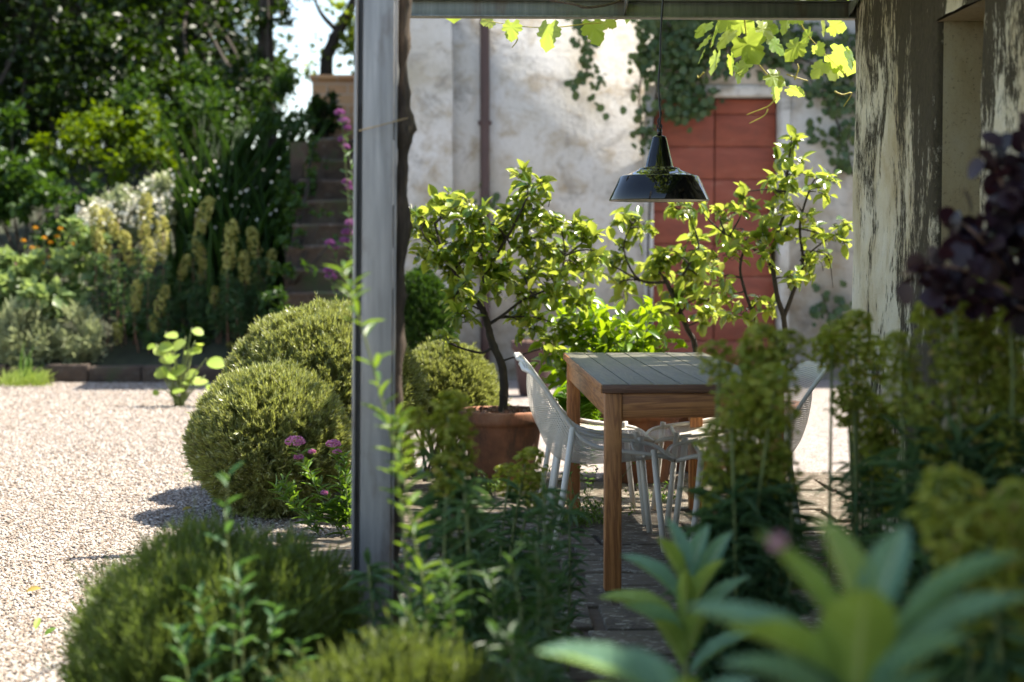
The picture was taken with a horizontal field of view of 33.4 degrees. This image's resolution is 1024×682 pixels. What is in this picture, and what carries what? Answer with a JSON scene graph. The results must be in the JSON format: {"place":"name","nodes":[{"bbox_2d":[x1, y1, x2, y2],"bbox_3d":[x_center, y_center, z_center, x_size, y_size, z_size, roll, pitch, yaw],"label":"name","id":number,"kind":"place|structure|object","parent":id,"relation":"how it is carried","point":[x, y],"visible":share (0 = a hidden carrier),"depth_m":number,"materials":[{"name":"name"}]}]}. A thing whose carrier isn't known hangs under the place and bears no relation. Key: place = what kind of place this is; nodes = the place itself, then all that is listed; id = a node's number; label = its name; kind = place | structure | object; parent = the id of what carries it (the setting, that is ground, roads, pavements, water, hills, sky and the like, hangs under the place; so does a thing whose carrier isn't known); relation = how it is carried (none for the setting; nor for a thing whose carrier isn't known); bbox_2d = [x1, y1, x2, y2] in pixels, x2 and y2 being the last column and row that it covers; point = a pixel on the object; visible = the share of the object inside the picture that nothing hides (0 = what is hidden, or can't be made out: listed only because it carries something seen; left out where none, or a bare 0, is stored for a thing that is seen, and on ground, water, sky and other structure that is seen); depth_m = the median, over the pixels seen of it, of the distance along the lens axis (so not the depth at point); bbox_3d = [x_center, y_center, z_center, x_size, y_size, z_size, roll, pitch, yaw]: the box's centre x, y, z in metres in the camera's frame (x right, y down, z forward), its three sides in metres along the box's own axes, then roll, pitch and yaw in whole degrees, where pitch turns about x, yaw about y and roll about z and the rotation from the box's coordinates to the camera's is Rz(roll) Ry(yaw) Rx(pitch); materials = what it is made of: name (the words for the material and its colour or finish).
{"place":"outdoors","nodes":[
{"label":"outdoors","id":0,"kind":"place"},
{"bbox_2d":[0,152,278,366],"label":"garden bank","id":1,"kind":"structure","parent":0,"point":[124,354],"depth_m":18.53,"materials":[{"name":"soil"}]},
{"bbox_2d":[0,98,64,256],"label":"dark shrub","id":2,"kind":"object","parent":1,"relation":"on","point":[13,113],"visible":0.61,"depth_m":19.28,"materials":[{"name":"green plant"}]},
{"bbox_2d":[0,293,65,366],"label":"lavender clump","id":3,"kind":"object","parent":1,"relation":"on","point":[19,324],"visible":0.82,"depth_m":17.35,"materials":[{"name":"green plant"}]},
{"bbox_2d":[21,226,82,323],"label":"buttercup plant","id":4,"kind":"object","parent":1,"relation":"on","point":[43,237],"visible":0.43,"depth_m":18.09,"materials":[{"name":"green plant"}]},
{"bbox_2d":[0,149,105,282],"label":"dark shrub","id":5,"kind":"object","parent":1,"relation":"on","point":[37,193],"visible":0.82,"depth_m":18.76,"materials":[{"name":"green plant"}]},
{"bbox_2d":[0,213,114,322],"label":"pale leaf plant","id":6,"kind":"object","parent":1,"relation":"on","point":[34,279],"visible":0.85,"depth_m":17.78,"materials":[{"name":"green plant"}]},
{"bbox_2d":[44,298,109,363],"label":"lavender clump","id":7,"kind":"object","parent":1,"relation":"on","point":[84,347],"visible":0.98,"depth_m":17.43,"materials":[{"name":"green plant"}]},
{"bbox_2d":[0,0,171,173],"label":"evergreen tree","id":8,"kind":"object","parent":1,"relation":"on","point":[33,79],"visible":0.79,"depth_m":21.97,"materials":[{"name":"green plant"}]},
{"bbox_2d":[24,97,187,197],"bbox_3d":[-4.705,-2.156,20.399,1.932,1.528,1.418,1,3,24],"label":"bright shrub","id":9,"kind":"object","parent":1,"relation":"on","point":[138,146],"visible":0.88,"depth_m":20.25,"materials":[{"name":"green plant"}]},
{"bbox_2d":[83,192,153,350],"bbox_3d":[-4.082,-0.655,17.813,0.741,1.798,0.552,0,3,-2],"label":"euphorbia","id":10,"kind":"object","parent":1,"relation":"on","point":[124,290],"visible":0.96,"depth_m":17.76,"materials":[{"name":"green plant"}]},
{"bbox_2d":[71,169,176,286],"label":"white shrub","id":11,"kind":"object","parent":1,"relation":"on","point":[123,204],"visible":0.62,"depth_m":18.60,"materials":[{"name":"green plant"}]},
{"bbox_2d":[122,215,176,352],"bbox_3d":[-3.740,-0.592,17.673,0.502,1.429,0.478,1,3,18],"label":"euphorbia","id":12,"kind":"object","parent":1,"relation":"on","point":[152,320],"visible":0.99,"depth_m":17.62,"materials":[{"name":"green plant"}]},
{"bbox_2d":[0,0,317,154],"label":"evergreen tree","id":13,"kind":"object","parent":1,"relation":"on","point":[289,37],"visible":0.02,"depth_m":27.15,"materials":[{"name":"green plant"}]},
{"bbox_2d":[49,0,301,160],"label":"evergreen tree","id":14,"kind":"object","parent":1,"relation":"on","point":[195,25],"visible":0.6,"depth_m":22.57,"materials":[{"name":"green plant"}]},
{"bbox_2d":[163,195,215,337],"bbox_3d":[-3.344,-0.777,17.932,0.533,1.506,0.526,2,3,34],"label":"euphorbia","id":15,"kind":"object","parent":1,"relation":"on","point":[191,304],"visible":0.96,"depth_m":17.89,"materials":[{"name":"green plant"}]},
{"bbox_2d":[107,50,273,166],"bbox_3d":[-3.923,-2.564,20.945,2.171,2.114,2.183,0,3,-2],"label":"dark shrub","id":16,"kind":"object","parent":1,"relation":"on","point":[216,93],"visible":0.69,"depth_m":20.82,"materials":[{"name":"green plant"}]},
{"bbox_2d":[116,284,280,349],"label":"dark shrub","id":17,"kind":"object","parent":1,"relation":"on","point":[181,335],"visible":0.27,"depth_m":17.73,"materials":[{"name":"green plant"}]},
{"bbox_2d":[145,151,293,298],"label":"flowering grass","id":18,"kind":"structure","parent":1,"relation":"on","point":[261,210],"depth_m":18.35,"materials":[{"name":"green plant"}]},
{"bbox_2d":[206,218,247,349],"bbox_3d":[-2.893,-0.373,17.692,0.537,1.802,0.439,2,3,37],"label":"euphorbia","id":19,"kind":"object","parent":1,"relation":"on","point":[225,317],"visible":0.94,"depth_m":17.64,"materials":[{"name":"green plant"}]},
{"bbox_2d":[157,104,330,215],"bbox_3d":[-2.984,-1.892,19.425,1.770,1.736,1.941,-1,3,-28],"label":"iris clump","id":20,"kind":"object","parent":1,"relation":"on","point":[243,151],"visible":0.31,"depth_m":19.23,"materials":[{"name":"green plant"}]},
{"bbox_2d":[228,226,277,336],"bbox_3d":[-2.670,-0.580,17.762,0.650,1.232,0.410,-3,4,-44],"label":"euphorbia","id":21,"kind":"object","parent":1,"relation":"on","point":[250,291],"visible":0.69,"depth_m":17.73,"materials":[{"name":"green plant"}]},
{"bbox_2d":[225,0,317,151],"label":"evergreen tree","id":22,"kind":"object","parent":1,"relation":"on","point":[264,17],"visible":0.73,"depth_m":21.57,"materials":[{"name":"green plant"}]},
{"bbox_2d":[243,55,319,147],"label":"dark shrub","id":23,"kind":"object","parent":1,"relation":"on","point":[282,85],"visible":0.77,"depth_m":20.22,"materials":[{"name":"green plant"}]},
{"bbox_2d":[267,140,296,265],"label":"dark shrub","id":24,"kind":"object","parent":1,"relation":"on","point":[284,186],"visible":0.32,"depth_m":18.11,"materials":[{"name":"green plant"}]},
{"bbox_2d":[298,0,354,82],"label":"light tree","id":25,"kind":"object","parent":1,"relation":"on","point":[344,23],"visible":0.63,"depth_m":24.18,"materials":[{"name":"green plant"}]},
{"bbox_2d":[23,0,354,152],"label":"sky","id":26,"kind":"structure","parent":0,"point":[310,22],"materials":[{"name":"white"}]},
{"bbox_2d":[290,142,308,218],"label":"terrace","id":27,"kind":"structure","parent":0,"point":[299,153],"depth_m":18.36,"materials":[{"name":"stone"}]},
{"bbox_2d":[305,88,345,138],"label":"dark shrub","id":28,"kind":"object","parent":27,"relation":"on","point":[324,108],"visible":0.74,"depth_m":20.08,"materials":[{"name":"green plant"}]},
{"bbox_2d":[309,74,353,139],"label":"brick wall","id":29,"kind":"structure","parent":27,"relation":"on","point":[342,86],"depth_m":20.81,"materials":[{"name":"beige brick"}]},
{"bbox_2d":[0,379,851,681],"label":"gravel yard","id":30,"kind":"structure","parent":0,"point":[812,453],"depth_m":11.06,"materials":[{"name":"beige gravel"}]},
{"bbox_2d":[0,359,56,386],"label":"grass tuft","id":31,"kind":"object","parent":30,"relation":"on","point":[40,379],"visible":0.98,"depth_m":16.59,"materials":[{"name":"green plant"}]},
{"bbox_2d":[19,341,42,383],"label":"grass tuft","id":32,"kind":"object","parent":30,"relation":"on","point":[26,361],"visible":0.59,"depth_m":17.01,"materials":[{"name":"green plant"}]},
{"bbox_2d":[27,586,40,591],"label":"fallen leaf","id":33,"kind":"object","parent":30,"relation":"on","point":[32,588],"visible":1,"depth_m":6.33,"materials":[{"name":"yellow plant"}]},
{"bbox_2d":[34,618,40,628],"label":"fallen leaf","id":34,"kind":"object","parent":30,"relation":"on","point":[37,621],"visible":1,"depth_m":5.70,"materials":[{"name":"plant"}]},
{"bbox_2d":[45,627,55,634],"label":"fallen leaf","id":35,"kind":"object","parent":30,"relation":"on","point":[49,630],"visible":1,"depth_m":5.60,"materials":[{"name":"green plant"}]},
{"bbox_2d":[0,363,223,381],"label":"stone edging","id":36,"kind":"object","parent":30,"relation":"on","point":[78,372],"visible":0.52,"depth_m":17.24,"materials":[{"name":"grey stone"}]},
{"bbox_2d":[147,327,224,406],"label":"mallow plant","id":37,"kind":"object","parent":30,"relation":"on","point":[184,381],"visible":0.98,"depth_m":14.40,"materials":[{"name":"green plant"}]},
{"bbox_2d":[180,357,351,519],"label":"rosemary dome","id":38,"kind":"structure","parent":30,"relation":"on","point":[254,417],"depth_m":8.06,"materials":[{"name":"green plant"}]},
{"bbox_2d":[267,435,351,535],"bbox_3d":[-0.874,0.651,7.614,0.420,0.464,0.316,0,3,-2],"label":"valerian","id":39,"kind":"object","parent":30,"relation":"on","point":[342,514],"visible":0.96,"depth_m":7.60,"materials":[{"name":"green plant"}]},
{"bbox_2d":[216,291,430,493],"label":"rosemary dome","id":40,"kind":"structure","parent":30,"relation":"on","point":[314,335],"depth_m":8.80,"materials":[{"name":"green plant"}]},
{"bbox_2d":[323,109,353,301],"bbox_3d":[-1.466,-0.909,15.506,0.455,2.404,0.374,-2,3,-37],"label":"valerian","id":41,"kind":"object","parent":30,"relation":"on","point":[329,276],"visible":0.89,"depth_m":15.50,"materials":[{"name":"purple plant"}]},
{"bbox_2d":[404,264,459,351],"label":"box bush","id":42,"kind":"object","parent":30,"relation":"on","point":[425,296],"visible":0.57,"depth_m":13.81,"materials":[{"name":"green plant"}]},
{"bbox_2d":[405,336,511,474],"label":"rosemary dome","id":43,"kind":"structure","parent":30,"relation":"on","point":[472,376],"depth_m":9.71,"materials":[{"name":"green plant"}]},
{"bbox_2d":[511,339,554,394],"bbox_3d":[0.194,0.233,15.546,0.400,0.507,0.400,0,3,-2],"label":"terracotta pot","id":44,"kind":"object","parent":30,"relation":"on","point":[521,374],"visible":0.37,"depth_m":15.42,"materials":[{"name":"ceramic"}]},
{"bbox_2d":[284,472,903,680],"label":"patio paving","id":45,"kind":"structure","parent":0,"point":[626,626],"depth_m":7.09,"materials":[{"name":"stone"}]},
{"bbox_2d":[344,425,418,490],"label":"rosemary dome","id":46,"kind":"structure","parent":45,"relation":"on","point":[409,466],"depth_m":8.56,"materials":[{"name":"green plant"}]},
{"bbox_2d":[472,463,505,493],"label":"weed tuft","id":47,"kind":"object","parent":45,"relation":"on","point":[490,487],"visible":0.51,"depth_m":8.96,"materials":[{"name":"green plant"}]},
{"bbox_2d":[458,405,545,488],"bbox_3d":[-0.054,0.570,9.292,0.490,0.440,0.490,0,3,-2],"label":"terracotta pot","id":48,"kind":"object","parent":45,"relation":"on","point":[505,436],"visible":0.71,"depth_m":9.11,"materials":[{"name":"ceramic"}]},
{"bbox_2d":[408,159,610,411],"bbox_3d":[-0.040,-0.286,9.253,1.144,1.402,0.652,0,3,-2],"label":"lemon tree","id":49,"kind":"object","parent":48,"relation":"on","point":[479,239],"visible":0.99,"depth_m":9.24,"materials":[{"name":"green plant"}]},
{"bbox_2d":[553,380,603,483],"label":"shrub","id":50,"kind":"object","parent":45,"relation":"on","point":[589,410],"visible":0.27,"depth_m":8.94,"materials":[{"name":"green plant"}]},
{"bbox_2d":[513,352,653,525],"bbox_3d":[0.338,0.447,8.129,0.658,0.790,0.590,0,3,-2],"label":"garden chair","id":51,"kind":"object","parent":45,"relation":"on","point":[519,356],"visible":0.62,"depth_m":8.05,"materials":[{"name":"beige plastic"}]},
{"bbox_2d":[537,462,635,527],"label":"weed tuft","id":52,"kind":"object","parent":45,"relation":"on","point":[581,521],"visible":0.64,"depth_m":7.89,"materials":[{"name":"green plant"}]},
{"bbox_2d":[518,361,674,553],"bbox_3d":[0.359,0.482,7.400,0.658,0.790,0.590,0,3,-2],"label":"garden chair","id":53,"kind":"object","parent":45,"relation":"on","point":[574,432],"visible":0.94,"depth_m":7.19,"materials":[{"name":"beige"}]},
{"bbox_2d":[564,489,638,520],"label":"weed tuft","id":54,"kind":"object","parent":45,"relation":"on","point":[592,497],"visible":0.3,"depth_m":8.06,"materials":[{"name":"green plant"}]},
{"bbox_2d":[351,0,857,652],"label":"steel pergola","id":55,"kind":"object","parent":45,"relation":"on","point":[375,148],"visible":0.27,"depth_m":4.90,"materials":[{"name":"paint"}]},
{"bbox_2d":[358,117,407,130],"bbox_3d":[-0.362,-0.614,4.833,0.145,0.044,0.031,-1,3,-18],"label":"twine","id":56,"kind":"object","parent":55,"relation":"attached to","point":[383,124],"visible":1,"depth_m":4.83,"materials":[{"name":"beige fabric"}]},
{"bbox_2d":[390,0,855,636],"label":"grapevine","id":57,"kind":"object","parent":55,"relation":"attached to","point":[748,48],"visible":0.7,"depth_m":8.46,"materials":[{"name":"green plant"}]},
{"bbox_2d":[609,0,709,201],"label":"pendant lamp","id":58,"kind":"object","parent":55,"relation":"hanging from","point":[659,177],"visible":1,"depth_m":6.89,"materials":[{"name":"black metal"}]},
{"bbox_2d":[400,479,869,641],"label":"patio joints","id":59,"kind":"object","parent":45,"relation":"on","point":[597,620],"depth_m":6.51,"materials":[{"name":"soil"}]},
{"bbox_2d":[599,414,679,483],"bbox_3d":[0.708,0.551,9.519,0.500,0.455,0.500,0,3,-2],"label":"terracotta pot","id":60,"kind":"object","parent":45,"relation":"on","point":[645,424],"visible":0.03,"depth_m":9.36,"materials":[{"name":"ceramic"}]},
{"bbox_2d":[528,287,688,389],"bbox_3d":[0.539,0.037,9.473,1.008,0.675,0.650,0,3,-2],"label":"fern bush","id":61,"kind":"object","parent":60,"relation":"on","point":[604,337],"visible":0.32,"depth_m":9.43,"materials":[{"name":"green plant"}]},
{"bbox_2d":[628,481,675,502],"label":"weed tuft","id":62,"kind":"object","parent":45,"relation":"on","point":[663,495],"visible":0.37,"depth_m":8.60,"materials":[{"name":"green plant"}]},
{"bbox_2d":[563,352,785,590],"bbox_3d":[0.635,0.491,7.368,0.691,0.770,2.124,0,3,-2],"label":"wooden table","id":63,"kind":"object","parent":45,"relation":"on","point":[614,388],"visible":0.71,"depth_m":6.32,"materials":[{"name":"brown wood"}]},
{"bbox_2d":[645,359,791,525],"bbox_3d":[0.976,0.448,8.121,0.658,0.790,0.590,0,3,-2],"label":"garden chair","id":64,"kind":"object","parent":45,"relation":"on","point":[661,439],"visible":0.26,"depth_m":7.98,"materials":[{"name":"beige plastic"}]},
{"bbox_2d":[666,361,826,553],"bbox_3d":[1.012,0.482,7.403,0.658,0.790,0.590,0,3,-2],"label":"garden chair","id":65,"kind":"object","parent":45,"relation":"on","point":[683,444],"visible":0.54,"depth_m":7.39,"materials":[{"name":"beige"}]},
{"bbox_2d":[719,400,798,473],"bbox_3d":[1.383,0.547,9.644,0.500,0.451,0.500,0,3,-2],"label":"terracotta pot","id":66,"kind":"object","parent":45,"relation":"on","point":[758,440],"visible":0.01,"depth_m":9.57,"materials":[{"name":"ceramic"}]},
{"bbox_2d":[676,124,851,349],"bbox_3d":[1.425,-0.410,9.608,1.002,1.610,0.597,0,3,-2],"label":"lemon tree","id":67,"kind":"object","parent":66,"relation":"on","point":[787,184],"visible":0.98,"depth_m":9.57,"materials":[{"name":"green plant"}]},
{"bbox_2d":[487,676,701,681],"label":"planting bed","id":68,"kind":"object","parent":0,"point":[600,681],"depth_m":5.02,"materials":[{"name":"green plant"}]},
{"bbox_2d":[38,495,376,681],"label":"shrub","id":69,"kind":"object","parent":68,"relation":"on","point":[121,633],"visible":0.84,"depth_m":4.25,"materials":[{"name":"green plant"}]},
{"bbox_2d":[160,461,324,681],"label":"lanceleaf weed","id":70,"kind":"object","parent":68,"relation":"on","point":[209,636],"visible":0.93,"depth_m":3.79,"materials":[{"name":"green plant"}]},
{"bbox_2d":[252,606,511,681],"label":"shrub","id":71,"kind":"object","parent":68,"relation":"on","point":[398,659],"visible":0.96,"depth_m":3.48,"materials":[{"name":"green plant"}]},
{"bbox_2d":[324,260,457,644],"bbox_3d":[-0.274,0.338,3.946,0.323,1.048,0.170,1,3,12],"label":"tall herb","id":72,"kind":"object","parent":68,"relation":"on","point":[384,417],"visible":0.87,"depth_m":3.94,"materials":[{"name":"green plant"}]},
{"bbox_2d":[339,389,581,681],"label":"euphorbia","id":73,"kind":"object","parent":68,"relation":"on","point":[449,498],"visible":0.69,"depth_m":4.25,"materials":[{"name":"green plant"}]},
{"bbox_2d":[377,533,575,681],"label":"lanceleaf weed","id":74,"kind":"object","parent":68,"relation":"on","point":[493,602],"visible":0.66,"depth_m":3.87,"materials":[{"name":"green plant"}]},
{"bbox_2d":[474,620,570,681],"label":"herb","id":75,"kind":"object","parent":68,"relation":"on","point":[544,671],"visible":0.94,"depth_m":3.34,"materials":[{"name":"green plant"}]},
{"bbox_2d":[462,446,594,671],"bbox_3d":[0.025,0.651,5.183,0.374,0.693,0.417,-1,3,-20],"label":"euphorbia","id":76,"kind":"object","parent":68,"relation":"on","point":[514,529],"visible":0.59,"depth_m":5.11,"materials":[{"name":"green plant"}]},
{"bbox_2d":[536,641,756,681],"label":"broadleaf plant","id":77,"kind":"object","parent":68,"relation":"on","point":[629,664],"visible":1,"depth_m":2.25,"materials":[{"name":"green plant"}]},
{"bbox_2d":[599,517,749,681],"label":"broadleaf plant","id":78,"kind":"object","parent":68,"relation":"on","point":[695,563],"visible":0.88,"depth_m":3.45,"materials":[{"name":"green plant"}]},
{"bbox_2d":[659,322,828,681],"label":"euphorbia","id":79,"kind":"object","parent":68,"relation":"on","point":[750,504],"visible":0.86,"depth_m":4.08,"materials":[{"name":"green plant"}]},
{"bbox_2d":[685,515,1023,681],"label":"broadleaf plant","id":80,"kind":"object","parent":68,"relation":"on","point":[862,631],"visible":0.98,"depth_m":2.04,"materials":[{"name":"green plant"}]},
{"bbox_2d":[767,532,787,552],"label":"valerian flower","id":81,"kind":"object","parent":80,"relation":"attached to","point":[773,542],"visible":1,"depth_m":2.05,"materials":[{"name":"pink plant"}]},
{"bbox_2d":[805,309,917,681],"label":"euphorbia","id":82,"kind":"object","parent":68,"relation":"on","point":[879,436],"visible":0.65,"depth_m":4.39,"materials":[{"name":"green plant"}]},
{"bbox_2d":[846,273,1023,677],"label":"euphorbia","id":83,"kind":"object","parent":68,"relation":"on","point":[988,457],"visible":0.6,"depth_m":3.81,"materials":[{"name":"green plant"}]},
{"bbox_2d":[893,464,1023,681],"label":"euphorbia","id":84,"kind":"object","parent":68,"relation":"on","point":[965,660],"visible":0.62,"depth_m":2.67,"materials":[{"name":"green plant"}]},
{"bbox_2d":[896,111,1023,336],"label":"smoke bush","id":85,"kind":"object","parent":68,"relation":"on","point":[987,255],"visible":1,"depth_m":3.60,"materials":[{"name":"purple plant"}]},
{"bbox_2d":[676,418,724,471],"bbox_3d":[1.096,0.529,10.033,0.480,0.450,0.480,0,3,-2],"label":"terracotta pot","id":86,"kind":"object","parent":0,"point":[684,420],"visible":0.02,"depth_m":9.88,"materials":[{"name":"ceramic"}]},
{"bbox_2d":[578,202,728,351],"bbox_3d":[0.820,-0.264,10.025,0.928,1.261,0.531,1,3,12],"label":"lemon tree","id":87,"kind":"object","parent":86,"relation":"on","point":[695,265],"visible":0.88,"depth_m":10.00,"materials":[{"name":"green plant"}]},
{"label":"ground","id":88,"kind":"structure","parent":0,"visible":0},
{"bbox_2d":[279,138,353,309],"bbox_3d":[-1.887,-0.844,17.267,0.910,2.564,3.137,0,3,-2],"label":"stone stair","id":89,"kind":"object","parent":88,"relation":"on","point":[332,197],"visible":0.37,"depth_m":17.29,"materials":[{"name":"grey stone"}]},
{"bbox_2d":[260,133,340,315],"bbox_3d":[-2.043,-1.185,17.011,0.716,1.923,2.270,0,3,-2],"label":"trailing plant","id":90,"kind":"object","parent":89,"relation":"on","point":[289,270],"visible":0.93,"depth_m":17.07,"materials":[{"name":"green plant"}]},
{"bbox_2d":[392,18,855,379],"bbox_3d":[3.430,-2.666,22.060,10.150,5.707,9.550,0,3,-2],"label":"farmhouse","id":91,"kind":"object","parent":88,"relation":"on","point":[488,106],"visible":0.34,"depth_m":17.47,"materials":[{"name":"paint"}]},
{"bbox_2d":[473,182,501,226],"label":"ivy","id":92,"kind":"object","parent":91,"relation":"attached to","point":[496,196],"visible":0.23,"depth_m":17.28,"materials":[{"name":"green plant"}]},
{"bbox_2d":[564,19,639,119],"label":"ivy","id":93,"kind":"object","parent":91,"relation":"attached to","point":[581,77],"visible":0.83,"depth_m":17.29,"materials":[{"name":"green plant"}]},
{"bbox_2d":[627,19,742,323],"bbox_3d":[1.825,-1.732,17.383,1.333,4.135,0.302,0,3,-2],"label":"ivy","id":94,"kind":"object","parent":91,"relation":"attached to","point":[680,44],"visible":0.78,"depth_m":17.29,"materials":[{"name":"green plant"}]},
{"bbox_2d":[653,99,775,368],"bbox_3d":[2.095,-1.084,17.720,1.276,2.832,0.050,0,3,-2],"label":"door","id":95,"kind":"structure","parent":91,"relation":"in","point":[743,149],"depth_m":17.67,"materials":[{"name":"red paint"}]},
{"bbox_2d":[733,20,855,183],"bbox_3d":[2.960,-2.491,17.403,1.517,1.768,0.285,0,3,-4],"label":"ivy","id":96,"kind":"object","parent":91,"relation":"attached to","point":[830,102],"visible":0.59,"depth_m":17.37,"materials":[{"name":"green plant"}]},
{"bbox_2d":[809,279,851,333],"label":"ivy","id":97,"kind":"object","parent":91,"relation":"attached to","point":[814,313],"visible":0.86,"depth_m":17.48,"materials":[{"name":"green plant"}]},
{"bbox_2d":[850,0,1023,545],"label":"outbuilding","id":98,"kind":"structure","parent":88,"relation":"on","point":[939,87],"depth_m":6.58,"materials":[{"name":"paint"}]}
]}

